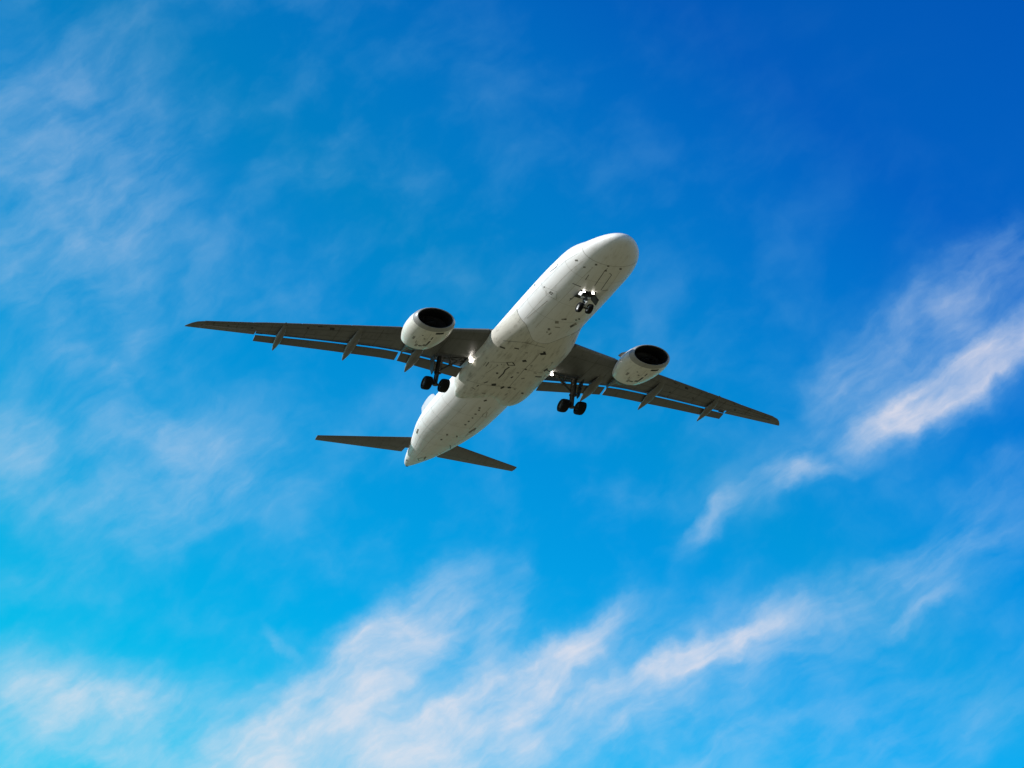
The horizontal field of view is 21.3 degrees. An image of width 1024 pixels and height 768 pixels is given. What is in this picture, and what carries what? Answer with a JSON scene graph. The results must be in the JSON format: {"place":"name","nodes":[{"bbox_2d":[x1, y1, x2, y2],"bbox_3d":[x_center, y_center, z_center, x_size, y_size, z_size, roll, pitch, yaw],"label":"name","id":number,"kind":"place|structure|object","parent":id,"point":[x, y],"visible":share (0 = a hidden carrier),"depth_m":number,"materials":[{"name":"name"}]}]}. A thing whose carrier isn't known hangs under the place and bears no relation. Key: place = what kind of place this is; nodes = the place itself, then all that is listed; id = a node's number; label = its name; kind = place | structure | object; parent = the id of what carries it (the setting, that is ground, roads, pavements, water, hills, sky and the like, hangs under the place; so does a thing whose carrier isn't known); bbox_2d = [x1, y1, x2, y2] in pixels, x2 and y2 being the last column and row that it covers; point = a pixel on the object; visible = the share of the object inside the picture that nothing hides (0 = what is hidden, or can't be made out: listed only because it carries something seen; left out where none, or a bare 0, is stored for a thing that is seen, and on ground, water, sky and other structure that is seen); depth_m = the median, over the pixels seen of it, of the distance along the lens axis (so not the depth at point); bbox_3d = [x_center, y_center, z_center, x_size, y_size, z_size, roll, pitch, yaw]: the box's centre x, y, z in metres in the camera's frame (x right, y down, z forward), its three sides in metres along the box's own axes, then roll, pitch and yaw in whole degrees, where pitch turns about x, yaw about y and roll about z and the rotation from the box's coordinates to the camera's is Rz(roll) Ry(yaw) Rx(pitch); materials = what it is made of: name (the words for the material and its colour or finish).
{"place":"outdoors","nodes":[
{"label":"outdoors","id":0,"kind":"place"},
{"bbox_2d":[185,233,778,470],"bbox_3d":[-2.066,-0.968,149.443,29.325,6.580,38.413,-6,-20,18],"label":"passenger airliner","id":1,"kind":"object","parent":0,"point":[524,348],"visible":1,"depth_m":144.50,"materials":[{"name":"white paint"}]},
{"bbox_2d":[0,0,1023,767],"label":"sky","id":2,"kind":"structure","parent":0,"point":[821,202],"materials":[{"name":"blue"}]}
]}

